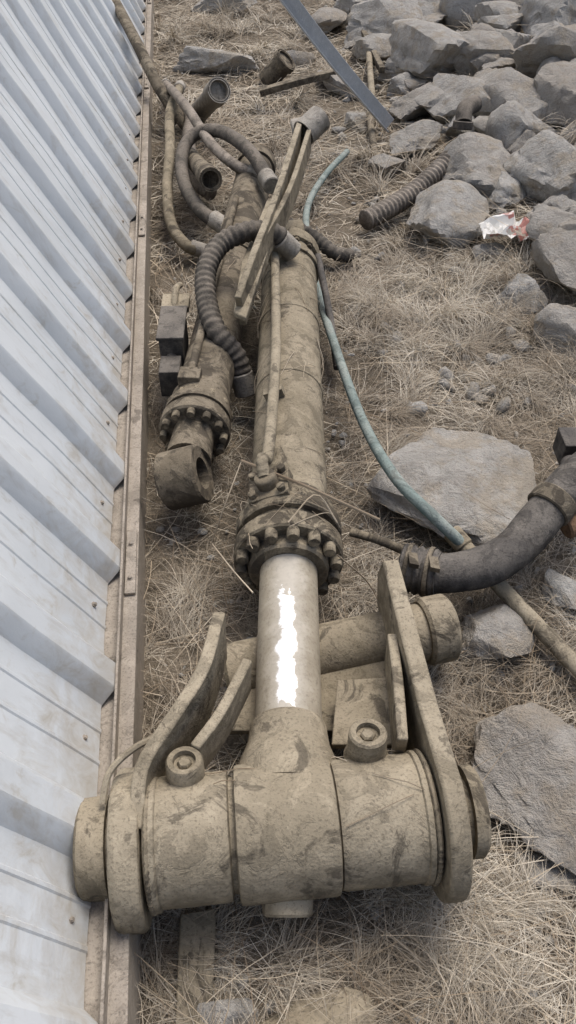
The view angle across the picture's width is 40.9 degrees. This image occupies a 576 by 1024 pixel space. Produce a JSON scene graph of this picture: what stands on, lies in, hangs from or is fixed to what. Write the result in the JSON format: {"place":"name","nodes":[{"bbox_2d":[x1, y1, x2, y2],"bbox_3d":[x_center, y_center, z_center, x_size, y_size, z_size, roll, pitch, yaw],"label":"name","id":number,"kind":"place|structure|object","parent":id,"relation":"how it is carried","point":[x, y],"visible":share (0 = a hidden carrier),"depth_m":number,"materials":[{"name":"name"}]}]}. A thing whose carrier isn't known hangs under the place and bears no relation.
{"place":"outdoors","nodes":[
{"label":"outdoors","id":0,"kind":"place"},
{"bbox_2d":[134,0,575,1023],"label":"ground","id":1,"kind":"structure","parent":0,"point":[163,570],"depth_m":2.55,"materials":[{"name":"beige plant"}]},
{"bbox_2d":[84,0,153,1023],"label":"bottom rail","id":2,"kind":"object","parent":1,"relation":"on","point":[125,973],"visible":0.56,"depth_m":1.99,"materials":[{"name":"metal"}]},
{"bbox_2d":[99,0,147,1023],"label":"rail lip","id":3,"kind":"object","parent":2,"relation":"on","point":[105,965],"visible":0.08,"depth_m":1.96,"materials":[{"name":"metal"}]},
{"bbox_2d":[124,0,150,595],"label":"rail joint plate","id":4,"kind":"object","parent":2,"relation":"attached to","point":[130,564],"visible":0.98,"depth_m":2.06,"materials":[{"name":"brown metal"}]},
{"bbox_2d":[112,0,184,129],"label":"hose","id":5,"kind":"object","parent":1,"relation":"on","point":[147,65],"visible":0.87,"depth_m":4.66,"materials":[{"name":"brown rubber"}]},
{"bbox_2d":[162,80,205,256],"bbox_3d":[-0.596,-1.927,4.154,0.198,0.257,1.993,-6,45,-6],"label":"hydraulic hose","id":6,"kind":"object","parent":1,"relation":"on","point":[182,241],"visible":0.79,"depth_m":3.82,"materials":[{"name":"rubber"}]},
{"bbox_2d":[174,106,216,200],"bbox_3d":[-0.540,-2.064,4.359,0.175,0.163,1.267,-10,46,-10],"label":"hydraulic hose","id":7,"kind":"object","parent":1,"relation":"on","point":[197,187],"visible":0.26,"depth_m":3.98,"materials":[{"name":"rubber"}]},
{"bbox_2d":[175,908,216,1023],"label":"wooden plank","id":8,"kind":"object","parent":1,"relation":"on","point":[192,947],"visible":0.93,"depth_m":1.49,"materials":[{"name":"brown wood"}]},
{"bbox_2d":[188,148,221,191],"bbox_3d":[-0.434,-1.703,3.812,0.106,0.246,0.723,-10,46,-10],"label":"steel pipe","id":9,"kind":"object","parent":1,"relation":"on","point":[208,176],"visible":0.94,"depth_m":3.55,"materials":[{"name":"brown metal"}]},
{"bbox_2d":[191,77,230,122],"bbox_3d":[-0.485,-2.468,4.656,0.142,0.361,0.474,-19,48,-18],"label":"steel pipe","id":10,"kind":"object","parent":1,"relation":"on","point":[212,98],"visible":0.92,"depth_m":4.48,"materials":[{"name":"brown metal"}]},
{"bbox_2d":[153,144,275,510],"bbox_3d":[-0.235,-0.911,3.083,0.224,0.239,2.468,3,45,3],"label":"hydraulic cylinder","id":11,"kind":"object","parent":1,"relation":"on","point":[195,426],"visible":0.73,"depth_m":2.43,"materials":[{"name":"metal"}]},
{"bbox_2d":[156,282,190,395],"bbox_3d":[-0.407,-0.661,2.785,0.106,0.182,0.574,0,45,0],"label":"control valve box","id":12,"kind":"object","parent":11,"relation":"attached to","point":[172,339],"visible":0.98,"depth_m":2.65,"materials":[{"name":"black paint"}]},
{"bbox_2d":[162,78,256,174],"bbox_3d":[-0.537,-2.233,4.381,0.207,0.288,2.139,-14,46,-14],"label":"hydraulic hose","id":13,"kind":"object","parent":11,"relation":"attached to","point":[220,153],"visible":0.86,"depth_m":3.84,"materials":[{"name":"beige rubber"}]},
{"bbox_2d":[175,123,277,232],"bbox_3d":[-0.355,-1.638,3.730,0.384,0.271,0.813,-17,47,-16],"label":"hydraulic hose","id":14,"kind":"object","parent":11,"relation":"attached to","point":[265,173],"visible":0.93,"depth_m":3.65,"materials":[{"name":"rubber"}]},
{"bbox_2d":[194,220,300,397],"bbox_3d":[-0.177,-0.769,2.813,0.307,0.421,0.644,12,46,12],"label":"hydraulic hose","id":15,"kind":"object","parent":11,"relation":"attached to","point":[223,242],"visible":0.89,"depth_m":2.70,"materials":[{"name":"rubber"}]},
{"bbox_2d":[172,46,258,73],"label":"rock","id":16,"kind":"object","parent":1,"relation":"on","point":[194,59],"visible":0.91,"depth_m":5.62,"materials":[{"name":"grey stone"}]},
{"bbox_2d":[190,0,256,14],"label":"rock","id":17,"kind":"object","parent":1,"relation":"on","point":[210,4],"visible":0.73,"depth_m":6.82,"materials":[{"name":"grey stone"}]},
{"bbox_2d":[197,998,258,1023],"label":"rock","id":18,"kind":"object","parent":1,"relation":"on","point":[235,1004],"visible":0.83,"depth_m":1.43,"materials":[{"name":"grey stone"}]},
{"bbox_2d":[259,48,295,85],"bbox_3d":[-0.074,-3.033,5.298,0.254,0.256,0.165,12,46,12],"label":"steel pipe","id":19,"kind":"object","parent":1,"relation":"on","point":[280,65],"visible":0.96,"depth_m":5.26,"materials":[{"name":"brown metal"}]},
{"bbox_2d":[73,560,490,934],"bbox_3d":[0.007,0.466,1.666,0.833,0.337,0.804,0,45,0],"label":"excavator link frame","id":20,"kind":"object","parent":1,"relation":"on","point":[138,863],"visible":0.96,"depth_m":1.45,"materials":[{"name":"metal"}]},
{"bbox_2d":[233,219,343,917],"bbox_3d":[0.002,-0.264,2.365,0.286,0.336,2.755,0,45,0],"label":"hydraulic cylinder","id":21,"kind":"object","parent":1,"relation":"on","point":[288,843],"visible":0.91,"depth_m":1.82,"materials":[{"name":"metal"}]},
{"bbox_2d":[110,217,423,826],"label":"dry stalks","id":22,"kind":"object","parent":21,"relation":"on","point":[319,492],"visible":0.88,"depth_m":1.98,"materials":[{"name":"brown plant"}]},
{"bbox_2d":[233,106,329,325],"bbox_3d":[-0.015,-1.187,2.987,0.182,0.338,1.397,7,45,7],"label":"steel linkage bar","id":23,"kind":"object","parent":21,"relation":"attached to","point":[310,126],"visible":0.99,"depth_m":2.91,"materials":[{"name":"beige metal"}]},
{"bbox_2d":[315,253,337,369],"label":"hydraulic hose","id":24,"kind":"object","parent":21,"relation":"attached to","point":[325,291],"visible":0.69,"depth_m":3.00,"materials":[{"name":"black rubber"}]},
{"bbox_2d":[286,50,314,68],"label":"rock","id":25,"kind":"object","parent":1,"relation":"on","point":[298,56],"visible":0.54,"depth_m":5.72,"materials":[{"name":"grey stone"}]},
{"bbox_2d":[260,987,377,1023],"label":"rock","id":26,"kind":"object","parent":1,"relation":"on","point":[314,1017],"visible":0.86,"depth_m":1.42,"materials":[{"name":"stone"}]},
{"bbox_2d":[259,9,384,96],"bbox_3d":[0.244,-3.656,5.935,0.865,0.089,2.633,0,45,0],"label":"steel frame bar","id":27,"kind":"object","parent":1,"relation":"on","point":[290,83],"visible":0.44,"depth_m":5.07,"materials":[{"name":"brown metal"}]},
{"bbox_2d":[289,218,354,262],"bbox_3d":[0.140,-1.222,3.506,0.333,0.157,0.112,15,47,15],"label":"hydraulic hose","id":28,"kind":"object","parent":1,"relation":"on","point":[328,249],"visible":0.58,"depth_m":3.48,"materials":[{"name":"rubber"}]},
{"bbox_2d":[298,7,347,37],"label":"rock","id":29,"kind":"object","parent":1,"relation":"on","point":[327,19],"visible":0.59,"depth_m":6.33,"materials":[{"name":"grey stone"}]},
{"bbox_2d":[279,0,393,132],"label":"steel angle bar","id":30,"kind":"object","parent":1,"relation":"on","point":[304,20],"visible":1,"depth_m":4.30,"materials":[{"name":"grey metal"}]},
{"bbox_2d":[317,70,367,98],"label":"rock","id":31,"kind":"object","parent":1,"relation":"on","point":[338,84],"visible":0.45,"depth_m":5.22,"materials":[{"name":"grey stone"}]},
{"bbox_2d":[334,0,361,25],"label":"rock","id":32,"kind":"object","parent":1,"relation":"on","point":[345,5],"visible":0.09,"depth_m":6.57,"materials":[{"name":"grey stone"}]},
{"bbox_2d":[135,0,575,1023],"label":"dry stems","id":33,"kind":"object","parent":1,"relation":"on","point":[317,926],"visible":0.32,"depth_m":1.96,"materials":[{"name":"beige plant"}]},
{"bbox_2d":[344,111,367,132],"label":"rock","id":34,"kind":"object","parent":1,"relation":"on","point":[351,116],"visible":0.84,"depth_m":4.78,"materials":[{"name":"grey stone"}]},
{"bbox_2d":[344,29,370,49],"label":"rock","id":35,"kind":"object","parent":1,"relation":"on","point":[349,46],"visible":0.32,"depth_m":6.03,"materials":[{"name":"grey stone"}]},
{"bbox_2d":[156,0,575,1023],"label":"gravel","id":36,"kind":"structure","parent":1,"relation":"on","point":[472,388],"depth_m":2.81,"materials":[{"name":"grey stone"}]},
{"bbox_2d":[366,51,374,95],"bbox_3d":[0.592,-3.285,5.607,0.051,0.064,1.682,2,45,2],"label":"steel rod","id":37,"kind":"object","parent":1,"relation":"on","point":[370,75],"visible":0.53,"depth_m":5.31,"materials":[{"name":"beige metal"}]},
{"bbox_2d":[351,33,391,62],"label":"rock","id":38,"kind":"object","parent":1,"relation":"on","point":[380,43],"visible":0.6,"depth_m":5.70,"materials":[{"name":"grey stone"}]},
{"bbox_2d":[366,89,377,154],"bbox_3d":[0.507,-2.340,4.689,0.049,0.113,1.054,1,45,1],"label":"steel rod","id":39,"kind":"object","parent":1,"relation":"on","point":[371,134],"visible":0.51,"depth_m":4.60,"materials":[{"name":"brown metal"}]},
{"bbox_2d":[302,149,465,546],"bbox_3d":[0.255,-0.976,3.180,0.330,0.147,3.048,-2,45,-2],"label":"hose","id":40,"kind":"object","parent":1,"relation":"on","point":[428,511],"visible":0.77,"depth_m":2.46,"materials":[{"name":"teal rubber"}]},
{"bbox_2d":[346,0,422,50],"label":"rock","id":41,"kind":"object","parent":1,"relation":"on","point":[376,16],"visible":0.54,"depth_m":5.95,"materials":[{"name":"grey stone"}]},
{"bbox_2d":[368,153,408,175],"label":"rock","id":42,"kind":"object","parent":1,"relation":"on","point":[392,161],"visible":0.77,"depth_m":4.26,"materials":[{"name":"grey stone"}]},
{"bbox_2d":[377,55,404,82],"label":"rock","id":43,"kind":"object","parent":1,"relation":"on","point":[392,70],"visible":0.48,"depth_m":5.42,"materials":[{"name":"grey stone"}]},
{"bbox_2d":[386,72,415,96],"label":"rock","id":44,"kind":"object","parent":1,"relation":"on","point":[396,83],"visible":0.61,"depth_m":5.21,"materials":[{"name":"grey stone"}]},
{"bbox_2d":[359,150,449,229],"bbox_3d":[0.642,-1.648,3.892,0.123,0.225,0.775,33,53,29],"label":"corrugated plastic hose","id":45,"kind":"object","parent":1,"relation":"on","point":[386,209],"visible":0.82,"depth_m":3.82,"materials":[{"name":"plastic"}]},
{"bbox_2d":[388,82,430,121],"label":"rock","id":46,"kind":"object","parent":1,"relation":"on","point":[406,107],"visible":0.75,"depth_m":4.77,"materials":[{"name":"grey stone"}]},
{"bbox_2d":[389,119,442,156],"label":"rock","id":47,"kind":"object","parent":1,"relation":"on","point":[401,139],"visible":0.91,"depth_m":4.37,"materials":[{"name":"grey stone"}]},
{"bbox_2d":[404,77,427,90],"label":"rock","id":48,"kind":"object","parent":1,"relation":"on","point":[412,84],"visible":0.53,"depth_m":5.18,"materials":[{"name":"grey stone"}]},
{"bbox_2d":[389,18,468,82],"bbox_3d":[1.016,-3.208,5.356,0.537,0.328,0.745,-16,47,-16],"label":"rock","id":49,"kind":"object","parent":1,"relation":"on","point":[424,48],"visible":0.89,"depth_m":5.17,"materials":[{"name":"grey stone"}]},
{"bbox_2d":[414,85,443,107],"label":"rock","id":50,"kind":"object","parent":1,"relation":"on","point":[430,96],"visible":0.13,"depth_m":4.68,"materials":[{"name":"grey stone"}]},
{"bbox_2d":[418,0,444,25],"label":"rock","id":51,"kind":"object","parent":1,"relation":"on","point":[429,7],"visible":0.13,"depth_m":5.99,"materials":[{"name":"grey stone"}]},
{"bbox_2d":[422,12,446,22],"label":"rock","id":52,"kind":"object","parent":1,"relation":"on","point":[437,17],"visible":0.11,"depth_m":5.91,"materials":[{"name":"grey stone"}]},
{"bbox_2d":[406,180,488,250],"bbox_3d":[0.765,-1.417,3.712,0.397,0.252,0.428,0,45,0],"label":"rock","id":53,"kind":"object","parent":1,"relation":"on","point":[441,208],"visible":0.98,"depth_m":3.63,"materials":[{"name":"grey stone"}]},
{"bbox_2d":[366,427,536,546],"bbox_3d":[0.579,-0.071,2.403,0.524,0.152,0.485,28,51,25],"label":"rock","id":54,"kind":"object","parent":1,"relation":"on","point":[494,473],"visible":0.81,"depth_m":2.35,"materials":[{"name":"grey stone"}]},
{"bbox_2d":[424,73,492,123],"bbox_3d":[1.067,-2.477,4.706,0.490,0.317,0.583,0,45,0],"label":"rock","id":55,"kind":"object","parent":1,"relation":"on","point":[457,89],"visible":0.58,"depth_m":4.59,"materials":[{"name":"grey stone"}]},
{"bbox_2d":[445,116,478,136],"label":"rock","id":56,"kind":"object","parent":1,"relation":"on","point":[450,131],"visible":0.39,"depth_m":4.47,"materials":[{"name":"grey stone"}]},
{"bbox_2d":[452,95,481,129],"bbox_3d":[0.976,-2.173,4.217,0.114,0.140,0.239,17,47,17],"label":"pipe elbow fitting","id":57,"kind":"object","parent":1,"relation":"on","point":[467,108],"visible":1,"depth_m":4.17,"materials":[{"name":"metal"}]},
{"bbox_2d":[441,132,510,198],"bbox_3d":[0.948,-1.754,3.923,0.437,0.225,0.454,0,45,0],"label":"rock","id":58,"kind":"object","parent":1,"relation":"on","point":[477,160],"visible":0.62,"depth_m":3.88,"materials":[{"name":"grey stone"}]},
{"bbox_2d":[473,115,487,134],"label":"rock","id":59,"kind":"object","parent":1,"relation":"on","point":[479,124],"visible":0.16,"depth_m":4.33,"materials":[{"name":"grey stone"}]},
{"bbox_2d":[440,0,523,30],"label":"rock","id":60,"kind":"object","parent":1,"relation":"on","point":[452,10],"visible":0.23,"depth_m":5.91,"materials":[{"name":"grey stone"}]},
{"bbox_2d":[453,30,514,74],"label":"rock","id":61,"kind":"object","parent":1,"relation":"on","point":[480,42],"visible":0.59,"depth_m":5.10,"materials":[{"name":"grey stone"}]},
{"bbox_2d":[473,23,495,30],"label":"rock","id":62,"kind":"object","parent":1,"relation":"on","point":[483,26],"visible":0.06,"depth_m":5.24,"materials":[{"name":"grey stone"}]},
{"bbox_2d":[469,52,500,70],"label":"rock","id":63,"kind":"object","parent":1,"relation":"on","point":[478,62],"visible":0.41,"depth_m":5.07,"materials":[{"name":"grey stone"}]},
{"bbox_2d":[399,452,575,596],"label":"rubber elbow hose","id":64,"kind":"object","parent":1,"relation":"on","point":[546,513],"visible":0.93,"depth_m":2.01,"materials":[{"name":"rubber"}]},
{"bbox_2d":[349,528,403,553],"bbox_3d":[0.248,0.081,2.107,0.168,0.043,0.031,17,47,16],"label":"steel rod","id":65,"kind":"object","parent":64,"relation":"on","point":[378,540],"visible":0.88,"depth_m":2.09,"materials":[{"name":"brown metal"}]},
{"bbox_2d":[552,427,575,464],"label":"hose fitting","id":66,"kind":"object","parent":64,"relation":"attached to","point":[564,447],"visible":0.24,"depth_m":2.31,"materials":[{"name":"metal"}]},
{"bbox_2d":[472,242,510,264],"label":"rock","id":67,"kind":"object","parent":1,"relation":"on","point":[481,247],"visible":0.67,"depth_m":3.46,"materials":[{"name":"grey stone"}]},
{"bbox_2d":[473,0,519,32],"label":"rock","id":68,"kind":"object","parent":1,"relation":"on","point":[491,8],"visible":0.27,"depth_m":5.58,"materials":[{"name":"grey stone"}]},
{"bbox_2d":[460,604,534,660],"bbox_3d":[0.545,0.323,2.028,0.207,0.095,0.175,0,45,0],"label":"rock","id":69,"kind":"object","parent":1,"relation":"on","point":[491,625],"visible":0.88,"depth_m":1.99,"materials":[{"name":"grey stone"}]},
{"bbox_2d":[482,57,515,69],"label":"rock","id":70,"kind":"object","parent":1,"relation":"on","point":[500,62],"visible":0.53,"depth_m":4.98,"materials":[{"name":"grey stone"}]},
{"bbox_2d":[477,13,522,31],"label":"rock","id":71,"kind":"object","parent":1,"relation":"on","point":[507,21],"visible":0.52,"depth_m":5.46,"materials":[{"name":"grey stone"}]},
{"bbox_2d":[477,210,529,242],"bbox_3d":[1.021,-1.284,3.487,0.345,0.075,0.196,-8,45,-8],"label":"plastic wrapper","id":72,"kind":"object","parent":1,"relation":"on","point":[488,230],"visible":0.7,"depth_m":3.48,"materials":[{"name":"white plastic"}]},
{"bbox_2d":[473,67,540,110],"bbox_3d":[1.290,-2.453,4.587,0.388,0.324,0.696,-21,49,-20],"label":"rock","id":73,"kind":"object","parent":1,"relation":"on","point":[501,86],"visible":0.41,"depth_m":4.42,"materials":[{"name":"grey stone"}]},
{"bbox_2d":[487,170,526,208],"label":"rock","id":74,"kind":"object","parent":1,"relation":"on","point":[509,188],"visible":0.79,"depth_m":3.75,"materials":[{"name":"grey stone"}]},
{"bbox_2d":[444,526,575,677],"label":"steel pipe","id":75,"kind":"object","parent":1,"relation":"on","point":[548,637],"visible":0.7,"depth_m":2.02,"materials":[{"name":"brown metal"}]},
{"bbox_2d":[494,28,533,47],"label":"rock","id":76,"kind":"object","parent":1,"relation":"on","point":[516,40],"visible":0.34,"depth_m":5.13,"materials":[{"name":"grey stone"}]},
{"bbox_2d":[510,172,525,190],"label":"rock","id":77,"kind":"object","parent":1,"relation":"on","point":[512,175],"visible":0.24,"depth_m":3.81,"materials":[{"name":"grey stone"}]},
{"bbox_2d":[493,273,547,313],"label":"rock","id":78,"kind":"object","parent":1,"relation":"on","point":[532,287],"visible":0.79,"depth_m":3.19,"materials":[{"name":"grey stone"}]},
{"bbox_2d":[506,130,535,153],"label":"rock","id":79,"kind":"object","parent":1,"relation":"on","point":[521,140],"visible":0.33,"depth_m":4.12,"materials":[{"name":"grey stone"}]},
{"bbox_2d":[486,100,557,148],"bbox_3d":[1.263,-2.154,4.294,0.389,0.249,0.356,-28,51,-26],"label":"rock","id":80,"kind":"object","parent":1,"relation":"on","point":[509,123],"visible":0.57,"depth_m":4.18,"materials":[{"name":"grey stone"}]},
{"bbox_2d":[471,702,575,875],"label":"rock","id":81,"kind":"object","parent":1,"relation":"on","point":[522,782],"visible":0.95,"depth_m":1.73,"materials":[{"name":"grey stone"}]},
{"bbox_2d":[519,96,558,127],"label":"rock","id":82,"kind":"object","parent":1,"relation":"on","point":[536,107],"visible":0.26,"depth_m":4.31,"materials":[{"name":"grey stone"}]},
{"bbox_2d":[503,130,575,201],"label":"rock","id":83,"kind":"object","parent":1,"relation":"on","point":[541,165],"visible":0.9,"depth_m":3.71,"materials":[{"name":"grey stone"}]},
{"bbox_2d":[523,195,556,218],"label":"rock","id":84,"kind":"object","parent":1,"relation":"on","point":[529,213],"visible":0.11,"depth_m":3.61,"materials":[{"name":"grey stone"}]},
{"bbox_2d":[513,25,575,78],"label":"rock","id":85,"kind":"object","parent":1,"relation":"on","point":[531,55],"visible":0.62,"depth_m":4.67,"materials":[{"name":"grey stone"}]},
{"bbox_2d":[514,851,575,894],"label":"rock","id":86,"kind":"object","parent":1,"relation":"on","point":[548,864],"visible":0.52,"depth_m":1.63,"materials":[{"name":"grey stone"}]},
{"bbox_2d":[518,0,575,34],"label":"rock","id":87,"kind":"object","parent":1,"relation":"on","point":[534,12],"visible":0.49,"depth_m":5.33,"materials":[{"name":"grey stone"}]},
{"bbox_2d":[530,20,563,38],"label":"rock","id":88,"kind":"object","parent":1,"relation":"on","point":[536,30],"visible":0.1,"depth_m":5.17,"materials":[{"name":"grey stone"}]},
{"bbox_2d":[536,57,560,74],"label":"rock","id":89,"kind":"object","parent":1,"relation":"on","point":[549,60],"visible":0.09,"depth_m":4.69,"materials":[{"name":"grey stone"}]},
{"bbox_2d":[525,203,575,240],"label":"rock","id":90,"kind":"object","parent":1,"relation":"on","point":[543,218],"visible":0.55,"depth_m":3.34,"materials":[{"name":"grey stone"}]},
{"bbox_2d":[530,227,575,291],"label":"rock","id":91,"kind":"object","parent":1,"relation":"on","point":[553,253],"visible":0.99,"depth_m":3.18,"materials":[{"name":"grey stone"}]},
{"bbox_2d":[532,303,575,358],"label":"rock","id":92,"kind":"object","parent":1,"relation":"on","point":[559,319],"visible":0.9,"depth_m":2.98,"materials":[{"name":"grey stone"}]},
{"bbox_2d":[534,61,575,125],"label":"rock","id":93,"kind":"object","parent":1,"relation":"on","point":[555,83],"visible":0.77,"depth_m":4.29,"materials":[{"name":"grey stone"}]},
{"bbox_2d":[542,568,575,609],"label":"rock","id":94,"kind":"object","parent":1,"relation":"on","point":[556,581],"visible":0.97,"depth_m":2.11,"materials":[{"name":"grey stone"}]},
{"bbox_2d":[544,195,575,208],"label":"rock","id":95,"kind":"object","parent":1,"relation":"on","point":[560,201],"visible":0.2,"depth_m":3.50,"materials":[{"name":"grey stone"}]},
{"bbox_2d":[558,219,575,230],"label":"rock","id":96,"kind":"object","parent":1,"relation":"on","point":[570,225],"visible":0.27,"depth_m":3.22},
{"bbox_2d":[560,121,575,145],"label":"rock","id":97,"kind":"object","parent":1,"relation":"on","point":[570,128],"visible":0.75,"depth_m":4.17,"materials":[{"name":"grey stone"}]},
{"bbox_2d":[561,206,574,211],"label":"rock","id":98,"kind":"object","parent":1,"relation":"on","point":[567,208],"visible":0.1,"depth_m":3.43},
{"bbox_2d":[564,23,575,32],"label":"rock","id":99,"kind":"object","parent":1,"relation":"on","point":[571,27],"visible":0.04,"depth_m":5.18,"materials":[{"name":"grey stone"}]},
{"bbox_2d":[569,206,575,214],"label":"rock","id":100,"kind":"object","parent":1,"relation":"on","point":[573,210],"visible":0.1,"depth_m":3.37,"materials":[{"name":"grey stone"}]},
{"bbox_2d":[570,192,575,200],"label":"rock","id":101,"kind":"object","parent":1,"relation":"on","point":[572,196],"visible":0.07,"depth_m":3.64,"materials":[{"name":"grey stone"}]},
{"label":"frame","id":102,"kind":"object","parent":1,"relation":"on","visible":0},
{"bbox_2d":[0,0,145,1023],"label":"metal sheet","id":103,"kind":"object","parent":102,"relation":"on","point":[71,72],"visible":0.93,"depth_m":2.03,"materials":[{"name":"white paint"}]},
{"bbox_2d":[69,134,129,923],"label":"sheet screws","id":104,"kind":"object","parent":103,"relation":"attached to","point":[72,918],"visible":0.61,"depth_m":1.88,"materials":[{"name":"paint"}]}
]}

